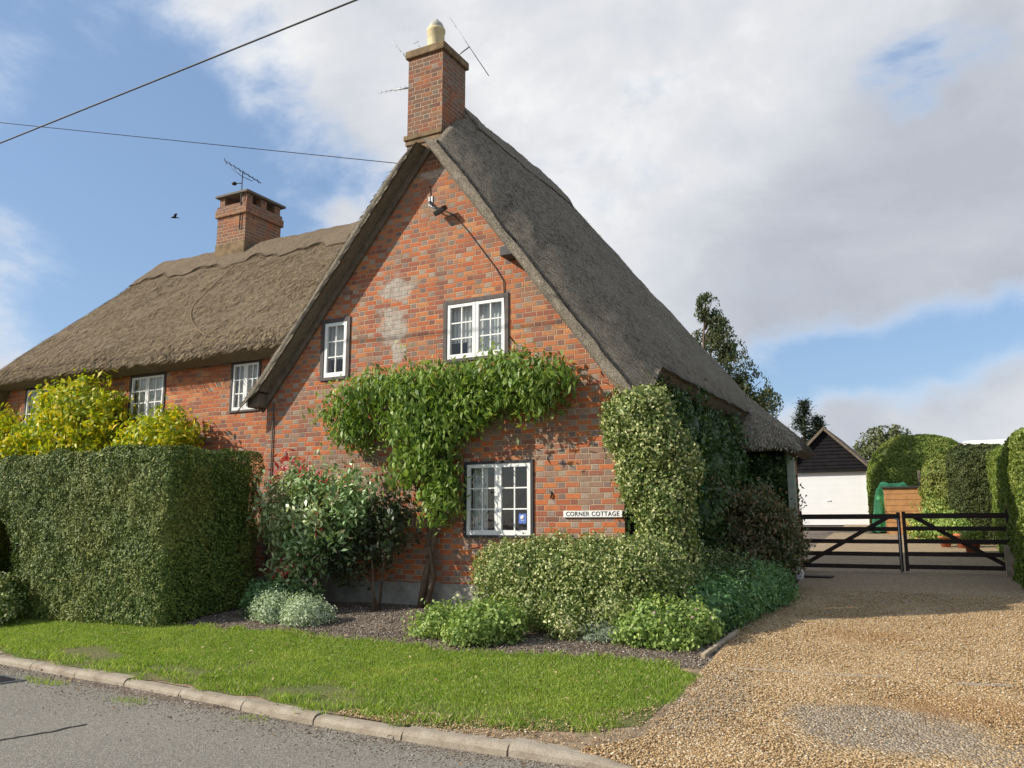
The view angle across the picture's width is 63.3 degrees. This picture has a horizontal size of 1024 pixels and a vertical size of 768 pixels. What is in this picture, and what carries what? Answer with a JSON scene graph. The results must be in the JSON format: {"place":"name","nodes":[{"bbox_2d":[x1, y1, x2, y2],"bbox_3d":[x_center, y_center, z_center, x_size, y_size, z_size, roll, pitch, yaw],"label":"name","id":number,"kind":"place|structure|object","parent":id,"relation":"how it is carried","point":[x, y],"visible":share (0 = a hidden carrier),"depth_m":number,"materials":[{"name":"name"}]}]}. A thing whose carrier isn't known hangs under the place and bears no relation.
{"place":"outdoors","nodes":[
{"label":"outdoors","id":0,"kind":"place"},
{"bbox_2d":[0,0,357,143],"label":"overhead cable","id":1,"kind":"object","parent":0,"point":[277,31],"visible":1,"depth_m":10.81,"materials":[{"name":"black rubber"}]},
{"bbox_2d":[0,664,585,767],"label":"road","id":2,"kind":"structure","parent":0,"point":[89,744],"depth_m":6.24,"materials":[{"name":"grey asphalt"}]},
{"bbox_2d":[0,675,25,683],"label":"drain grate","id":3,"kind":"object","parent":2,"relation":"on","point":[5,679],"visible":1,"depth_m":8.63,"materials":[{"name":"metal"}]},
{"bbox_2d":[0,724,85,739],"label":"road joint","id":4,"kind":"object","parent":2,"relation":"on","point":[45,732],"visible":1,"depth_m":6.46,"materials":[{"name":"black asphalt"}]},
{"bbox_2d":[16,674,270,721],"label":"gutter weeds","id":5,"kind":"object","parent":2,"relation":"on","point":[60,683],"visible":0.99,"depth_m":7.73,"materials":[{"name":"green plant"}]},
{"bbox_2d":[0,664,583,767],"bbox_3d":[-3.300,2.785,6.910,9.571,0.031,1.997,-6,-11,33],"label":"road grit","id":6,"kind":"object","parent":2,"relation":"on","point":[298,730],"visible":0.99,"depth_m":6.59,"materials":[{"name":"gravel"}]},
{"bbox_2d":[0,652,633,767],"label":"kerb","id":7,"kind":"structure","parent":2,"relation":"on","point":[524,748],"depth_m":6.53,"materials":[{"name":"concrete"}]},
{"bbox_2d":[26,603,796,765],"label":"fallen leaves","id":8,"kind":"object","parent":2,"relation":"on","point":[524,764],"visible":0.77,"depth_m":7.82,"materials":[{"name":"brown plant"}]},
{"bbox_2d":[0,650,729,748],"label":"verge earth","id":9,"kind":"structure","parent":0,"point":[587,739],"depth_m":6.06,"materials":[{"name":"brown soil"}]},
{"bbox_2d":[0,616,701,735],"bbox_3d":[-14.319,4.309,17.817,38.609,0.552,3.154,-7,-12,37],"label":"grass verge","id":10,"kind":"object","parent":9,"relation":"on","point":[95,651],"depth_m":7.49,"materials":[{"name":"green plant"}]},
{"bbox_2d":[0,443,264,627],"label":"yew hedge","id":11,"kind":"object","parent":10,"relation":"on","point":[152,536],"visible":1,"depth_m":11.77,"materials":[{"name":"green plant"}]},
{"bbox_2d":[17,600,740,668],"bbox_3d":[-2.729,3.205,11.209,11.300,0.359,2.800,-5,-11,28],"label":"flower bed","id":12,"kind":"object","parent":10,"relation":"on","point":[520,645],"visible":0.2,"depth_m":9.77,"materials":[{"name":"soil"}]},
{"bbox_2d":[104,395,213,458],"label":"golden shrub","id":13,"kind":"object","parent":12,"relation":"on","point":[168,428],"visible":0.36,"depth_m":14.27,"materials":[{"name":"yellow plant"}]},
{"bbox_2d":[245,584,292,624],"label":"silver plant","id":14,"kind":"object","parent":12,"relation":"on","point":[268,610],"visible":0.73,"depth_m":10.94,"materials":[{"name":"green plant"}]},
{"bbox_2d":[233,573,320,617],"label":"plant","id":15,"kind":"object","parent":12,"relation":"on","point":[247,598],"visible":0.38,"depth_m":11.41,"materials":[{"name":"green plant"}]},
{"bbox_2d":[278,589,338,626],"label":"silver plant","id":16,"kind":"object","parent":12,"relation":"on","point":[301,611],"visible":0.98,"depth_m":10.59,"materials":[{"name":"green plant"}]},
{"bbox_2d":[246,447,387,598],"bbox_3d":[-2.825,2.078,11.899,2.165,2.321,1.330,-2,-10,11],"label":"photinia shrub","id":17,"kind":"object","parent":12,"relation":"on","point":[332,511],"visible":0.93,"depth_m":11.76,"materials":[{"name":"green plant"}]},
{"bbox_2d":[317,483,425,611],"bbox_3d":[-2.004,2.298,11.683,1.588,1.794,0.950,-5,-11,28],"label":"dark shrub","id":18,"kind":"object","parent":12,"relation":"on","point":[386,543],"visible":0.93,"depth_m":11.59,"materials":[{"name":"green plant"}]},
{"bbox_2d":[401,594,471,640],"bbox_3d":[-0.823,2.706,9.663,0.962,0.493,0.639,1,-10,-4],"label":"cranesbill","id":19,"kind":"object","parent":12,"relation":"on","point":[438,615],"visible":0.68,"depth_m":9.54,"materials":[{"name":"green plant"}]},
{"bbox_2d":[300,337,584,607],"bbox_3d":[-1.191,1.203,11.592,4.576,3.846,1.443,-5,-11,28],"label":"wisteria","id":20,"kind":"object","parent":12,"relation":"on","point":[419,421],"visible":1,"depth_m":11.59,"materials":[{"name":"green plant"}]},
{"bbox_2d":[435,592,528,647],"bbox_3d":[-0.306,2.607,9.209,1.082,0.576,0.807,1,-10,-8],"label":"cranesbill","id":21,"kind":"object","parent":12,"relation":"on","point":[499,622],"visible":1,"depth_m":9.02,"materials":[{"name":"green plant"}]},
{"bbox_2d":[467,526,698,640],"bbox_3d":[0.688,2.289,9.692,2.879,1.232,1.363,-5,-11,28],"label":"euonymus bush","id":22,"kind":"object","parent":12,"relation":"on","point":[563,588],"visible":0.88,"depth_m":9.33,"materials":[{"name":"green plant"}]},
{"bbox_2d":[568,609,626,642],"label":"lavender clump","id":23,"kind":"object","parent":12,"relation":"on","point":[601,634],"visible":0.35,"depth_m":8.94,"materials":[{"name":"green plant"}]},
{"bbox_2d":[596,381,711,595],"bbox_3d":[1.730,1.400,10.162,1.425,2.944,1.071,-5,-11,28],"label":"variegated ivy","id":24,"kind":"object","parent":12,"relation":"on","point":[650,444],"visible":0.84,"depth_m":9.96,"materials":[{"name":"green plant"}]},
{"bbox_2d":[608,587,728,651],"bbox_3d":[1.581,2.488,8.888,1.413,0.639,1.032,-5,-11,28],"label":"cranesbill","id":25,"kind":"object","parent":12,"relation":"on","point":[670,626],"visible":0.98,"depth_m":8.59,"materials":[{"name":"green plant"}]},
{"bbox_2d":[701,629,739,657],"bbox_3d":[2.169,2.690,8.586,0.045,0.177,1.227,-6,-11,30],"label":"edging board","id":26,"kind":"object","parent":12,"relation":"on","point":[712,649],"visible":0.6,"depth_m":8.46,"materials":[{"name":"beige wood"}]},
{"bbox_2d":[680,550,802,632],"bbox_3d":[2.812,2.556,10.548,1.221,0.885,3.758,-6,-11,32],"label":"cranesbill","id":27,"kind":"object","parent":12,"relation":"on","point":[735,600],"visible":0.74,"depth_m":9.76,"materials":[{"name":"green plant"}]},
{"bbox_2d":[337,701,693,761],"bbox_3d":[0.014,2.615,6.604,2.716,0.147,1.246,-5,-11,28],"label":"verge grit","id":28,"kind":"object","parent":9,"relation":"on","point":[445,721],"visible":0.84,"depth_m":6.22,"materials":[{"name":"gravel"}]},
{"bbox_2d":[69,525,843,722],"bbox_3d":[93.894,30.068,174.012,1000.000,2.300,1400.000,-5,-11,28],"label":"ground","id":29,"kind":"structure","parent":0,"point":[809,535],"depth_m":8.16,"materials":[{"name":"soil"}]},
{"bbox_2d":[0,571,34,624],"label":"euonymus bush","id":30,"kind":"object","parent":29,"relation":"on","point":[9,605],"visible":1,"depth_m":11.88,"materials":[{"name":"green plant"}]},
{"bbox_2d":[0,402,40,457],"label":"golden shrub","id":31,"kind":"object","parent":29,"relation":"on","point":[6,419],"visible":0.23,"depth_m":16.23,"materials":[{"name":"yellow plant"}]},
{"bbox_2d":[2,367,138,455],"bbox_3d":[-8.179,1.732,15.598,3.353,4.163,1.768,-5,-11,28],"label":"golden shrub","id":32,"kind":"object","parent":29,"relation":"on","point":[65,419],"visible":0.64,"depth_m":15.30,"materials":[{"name":"yellow plant"}]},
{"bbox_2d":[0,19,815,607],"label":"thatched cottage","id":33,"kind":"structure","parent":29,"relation":"on","point":[254,331],"depth_m":12.98,"materials":[{"name":"red brick"}]},
{"bbox_2d":[23,385,55,429],"bbox_3d":[-9.726,0.498,17.174,0.974,0.874,0.174,-5,-11,28],"label":"window","id":34,"kind":"structure","parent":33,"relation":"in","point":[26,405],"depth_m":17.32,"materials":[{"name":"white paint"}]},
{"bbox_2d":[127,372,166,420],"bbox_3d":[-6.834,0.246,15.657,0.984,0.864,0.174,-5,-11,28],"label":"window","id":35,"kind":"structure","parent":33,"relation":"in","point":[151,388],"depth_m":15.69,"materials":[{"name":"white paint"}]},
{"bbox_2d":[0,122,396,163],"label":"telephone cable","id":36,"kind":"object","parent":33,"relation":"attached to","point":[202,143],"visible":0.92,"depth_m":13.73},
{"bbox_2d":[224,158,260,228],"bbox_3d":[-5.972,-4.191,18.332,0.854,1.605,0.189,0,-10,-2],"label":"television aerial","id":37,"kind":"object","parent":33,"relation":"attached to","point":[235,183],"visible":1,"depth_m":18.36,"materials":[{"name":"black paint"}]},
{"bbox_2d":[229,359,261,412],"bbox_3d":[-4.609,0.048,14.491,0.704,0.904,0.174,-5,-11,28],"label":"window","id":38,"kind":"structure","parent":33,"relation":"in","point":[249,371],"depth_m":14.52,"materials":[{"name":"white paint"}]},
{"bbox_2d":[319,316,350,381],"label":"window","id":39,"kind":"structure","parent":33,"relation":"in","point":[336,332],"depth_m":13.28,"materials":[{"name":"white paint"}]},
{"bbox_2d":[379,86,407,93],"bbox_3d":[-1.873,-4.812,13.540,0.621,0.182,0.059,-1,-10,5],"label":"television aerial","id":40,"kind":"object","parent":33,"relation":"attached to","point":[400,88],"visible":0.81,"depth_m":13.53,"materials":[{"name":"metal"}]},
{"bbox_2d":[428,196,447,215],"bbox_3d":[-1.155,-2.713,12.565,0.433,0.403,0.144,-9,-13,41],"label":"security light","id":41,"kind":"object","parent":33,"relation":"attached to","point":[440,210],"visible":1,"depth_m":12.47,"materials":[{"name":"metal"}]},
{"bbox_2d":[450,18,488,75],"bbox_3d":[-0.690,-5.452,13.408,0.643,1.024,0.112,-1,-10,7],"label":"television aerial","id":42,"kind":"object","parent":33,"relation":"attached to","point":[468,47],"visible":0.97,"depth_m":13.42,"materials":[{"name":"metal"}]},
{"bbox_2d":[443,292,508,362],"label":"window","id":43,"kind":"structure","parent":33,"relation":"in","point":[466,321],"depth_m":12.09,"materials":[{"name":"white paint"}]},
{"bbox_2d":[463,459,533,537],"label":"window","id":44,"kind":"structure","parent":33,"relation":"in","point":[503,499],"depth_m":11.65,"materials":[{"name":"white paint"}]},
{"bbox_2d":[563,510,622,516],"bbox_3d":[1.043,1.682,10.735,0.820,0.084,0.031,-5,-11,28],"label":"name sign","id":45,"kind":"object","parent":33,"relation":"attached to","point":[592,513],"visible":1,"depth_m":10.72,"materials":[{"name":"white paint"}]},
{"bbox_2d":[605,367,759,557],"bbox_3d":[2.875,1.616,12.882,1.292,3.383,6.123,-5,-11,28],"label":"wall creeper","id":46,"kind":"object","parent":33,"relation":"attached to","point":[722,455],"depth_m":12.68,"materials":[{"name":"green plant"}]},
{"bbox_2d":[736,451,807,551],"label":"wall creeper","id":47,"kind":"object","parent":33,"relation":"attached to","point":[774,466],"depth_m":15.23,"materials":[{"name":"green plant"}]},
{"bbox_2d":[688,539,758,586],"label":"euonymus bush","id":48,"kind":"object","parent":29,"relation":"on","point":[717,558],"visible":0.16,"depth_m":10.39,"materials":[{"name":"green plant"}]},
{"bbox_2d":[692,291,783,418],"bbox_3d":[6.994,0.955,28.231,2.964,8.754,3.753,6,-11,-30],"label":"birch tree","id":49,"kind":"object","parent":29,"relation":"on","point":[718,334],"visible":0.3,"depth_m":28.24,"materials":[{"name":"green plant"}]},
{"bbox_2d":[698,470,815,585],"bbox_3d":[3.745,2.274,13.290,2.187,2.080,1.769,-2,-10,10],"label":"bronze shrub","id":50,"kind":"object","parent":29,"relation":"on","point":[765,529],"visible":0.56,"depth_m":12.94,"materials":[{"name":"brown plant"}]},
{"bbox_2d":[734,667,808,672],"bbox_3d":[2.343,2.607,7.495,0.650,0.052,0.060,-5,-11,26],"label":"edging strip","id":51,"kind":"object","parent":29,"relation":"on","point":[745,668],"visible":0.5,"depth_m":7.50,"materials":[{"name":"concrete"}]},
{"bbox_2d":[788,397,817,443],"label":"conifer tree","id":52,"kind":"object","parent":29,"relation":"on","point":[801,421],"visible":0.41,"depth_m":44.98,"materials":[{"name":"green plant"}]},
{"bbox_2d":[809,414,828,439],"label":"conifer tree","id":53,"kind":"object","parent":29,"relation":"on","point":[819,422],"visible":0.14,"depth_m":45.07,"materials":[{"name":"green plant"}]},
{"bbox_2d":[796,427,869,524],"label":"garage","id":54,"kind":"structure","parent":29,"relation":"on","point":[832,474],"depth_m":33.73,"materials":[{"name":"black wood"}]},
{"bbox_2d":[797,471,869,524],"bbox_3d":[12.957,4.646,33.706,2.770,2.130,0.080,-5,-11,28],"label":"garage door","id":55,"kind":"structure","parent":54,"relation":"in","point":[826,492],"depth_m":33.65,"materials":[{"name":"white paint"}]},
{"bbox_2d":[852,424,912,460],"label":"round tree","id":56,"kind":"object","parent":29,"relation":"on","point":[870,447],"visible":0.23,"depth_m":56.33,"materials":[{"name":"green plant"}]},
{"bbox_2d":[866,434,959,524],"bbox_3d":[14.754,4.372,29.682,3.758,5.176,3.786,-5,-11,28],"label":"garden hedge","id":57,"kind":"object","parent":29,"relation":"on","point":[900,458],"visible":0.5,"depth_m":28.95,"materials":[{"name":"green plant"}]},
{"bbox_2d":[917,470,920,485],"bbox_3d":[13.694,4.067,27.766,0.090,2.350,0.090,-5,-11,28],"label":"timber post","id":58,"kind":"object","parent":29,"relation":"on","point":[919,477],"visible":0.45,"depth_m":27.88,"materials":[{"name":"wood"}]},
{"bbox_2d":[901,509,938,538],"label":"flowering plant","id":59,"kind":"object","parent":29,"relation":"on","point":[922,535],"visible":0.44,"depth_m":23.41,"materials":[{"name":"green plant"}]},
{"bbox_2d":[910,494,950,533],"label":"flowering plant","id":60,"kind":"object","parent":29,"relation":"on","point":[940,508],"visible":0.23,"depth_m":23.78,"materials":[{"name":"green plant"}]},
{"bbox_2d":[917,454,949,519],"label":"garden hedge","id":61,"kind":"object","parent":29,"relation":"on","point":[934,479],"visible":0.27,"depth_m":25.50,"materials":[{"name":"green plant"}]},
{"bbox_2d":[928,507,980,538],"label":"flowering plant","id":62,"kind":"object","parent":29,"relation":"on","point":[948,520],"visible":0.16,"depth_m":22.30,"materials":[{"name":"green plant"}]},
{"bbox_2d":[945,442,1000,544],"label":"garden hedge","id":63,"kind":"object","parent":29,"relation":"on","point":[968,485],"visible":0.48,"depth_m":22.21,"materials":[{"name":"green plant"}]},
{"bbox_2d":[963,439,1005,444],"bbox_3d":[21.669,4.056,34.708,4.800,3.420,2.230,-5,-11,28],"label":"caravan","id":64,"kind":"object","parent":29,"relation":"on","point":[1000,441],"visible":0.02,"depth_m":34.74,"materials":[{"name":"white paint"}]},
{"bbox_2d":[985,427,1023,587],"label":"garden hedge","id":65,"kind":"object","parent":29,"relation":"on","point":[1005,469],"visible":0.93,"depth_m":13.77,"materials":[{"name":"green plant"}]},
{"bbox_3d":[5.611,3.224,16.530,0.160,1.570,0.160,-5,-11,28],"label":"gate post","id":66,"kind":"object","parent":29,"relation":"on","visible":0},
{"bbox_2d":[800,511,903,572],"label":"five bar gate","id":67,"kind":"structure","parent":66,"relation":"attached to","point":[882,518],"depth_m":16.00,"materials":[{"name":"black paint"}]},
{"bbox_3d":[9.081,3.023,14.865,0.150,1.400,0.150,-5,-11,28],"label":"gate post","id":68,"kind":"object","parent":29,"relation":"on","visible":0},
{"bbox_2d":[901,509,1010,570],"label":"five bar gate","id":69,"kind":"structure","parent":68,"relation":"attached to","point":[953,539],"depth_m":15.28,"materials":[{"name":"black paint"}]},
{"bbox_2d":[0,0,1023,460],"label":"sky","id":70,"kind":"structure","parent":0,"point":[845,178],"materials":[{"name":"blue"}]},
{"bbox_2d":[580,525,1023,767],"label":"gravel drive","id":71,"kind":"structure","parent":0,"point":[970,582],"depth_m":6.95,"materials":[{"name":"beige gravel"}]},
{"bbox_2d":[795,567,803,581],"bbox_3d":[5.050,3.353,14.630,0.200,0.287,0.182,-5,-11,28],"label":"white stone","id":72,"kind":"object","parent":71,"relation":"on","point":[801,577],"visible":0.37,"depth_m":14.56,"materials":[{"name":"white stone"}]},
{"bbox_2d":[578,588,1023,767],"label":"gravel stones","id":73,"kind":"object","parent":71,"relation":"on","point":[738,728],"visible":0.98,"depth_m":7.29,"materials":[{"name":"beige gravel"}]},
{"bbox_2d":[817,673,890,677],"bbox_3d":[2.974,2.556,7.227,0.604,0.056,0.060,-4,-10,21],"label":"edging strip","id":74,"kind":"object","parent":71,"relation":"in","point":[858,675],"visible":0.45,"depth_m":7.20,"materials":[{"name":"concrete"}]},
{"bbox_2d":[881,486,922,533],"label":"timber log store","id":75,"kind":"structure","parent":71,"relation":"on","point":[894,495],"depth_m":26.96,"materials":[{"name":"brown wood"}]},
{"bbox_2d":[871,482,913,532],"bbox_3d":[12.917,4.121,27.826,1.719,1.694,1.245,-5,-11,28],"label":"green tarpaulin","id":76,"kind":"object","parent":75,"relation":"on","point":[879,506],"visible":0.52,"depth_m":27.73,"materials":[{"name":"plastic"}]},
{"bbox_2d":[933,522,954,546],"bbox_3d":[11.142,3.877,21.347,0.564,0.640,0.572,-5,-11,28],"label":"flower pot","id":77,"kind":"object","parent":71,"relation":"on","point":[941,536],"visible":0.38,"depth_m":21.26,"materials":[{"name":"ceramic"}]},
{"bbox_2d":[952,518,972,547],"bbox_3d":[11.400,3.774,20.997,0.549,0.746,0.556,-5,-11,28],"label":"flower pot","id":78,"kind":"object","parent":71,"relation":"on","point":[961,522],"visible":0.38,"depth_m":20.95,"materials":[{"name":"ceramic"}]},
{"bbox_2d":[959,524,982,552],"bbox_3d":[10.611,3.585,19.160,0.524,0.699,0.534,-5,-11,28],"label":"flower pot","id":79,"kind":"object","parent":71,"relation":"on","point":[971,534],"visible":0.57,"depth_m":19.06,"materials":[{"name":"ceramic"}]},
{"bbox_2d":[957,682,1012,686],"bbox_3d":[3.866,2.477,6.782,0.407,0.056,0.060,-3,-10,18],"label":"edging strip","id":80,"kind":"object","parent":71,"relation":"in","point":[979,684],"visible":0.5,"depth_m":6.77,"materials":[{"name":"concrete"}]},
{"bbox_2d":[1004,545,1015,577],"bbox_3d":[8.705,3.248,14.455,0.170,0.850,0.170,-5,-11,28],"label":"timber post","id":81,"kind":"object","parent":71,"relation":"on","point":[1009,561],"visible":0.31,"depth_m":14.42,"materials":[{"name":"wood"}]},
{"bbox_2d":[804,575,833,577],"bbox_3d":[5.484,3.463,14.950,0.560,0.030,0.400,-5,-11,28],"label":"door mat","id":82,"kind":"object","parent":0,"point":[819,576],"depth_m":14.80,"materials":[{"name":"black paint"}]}
]}

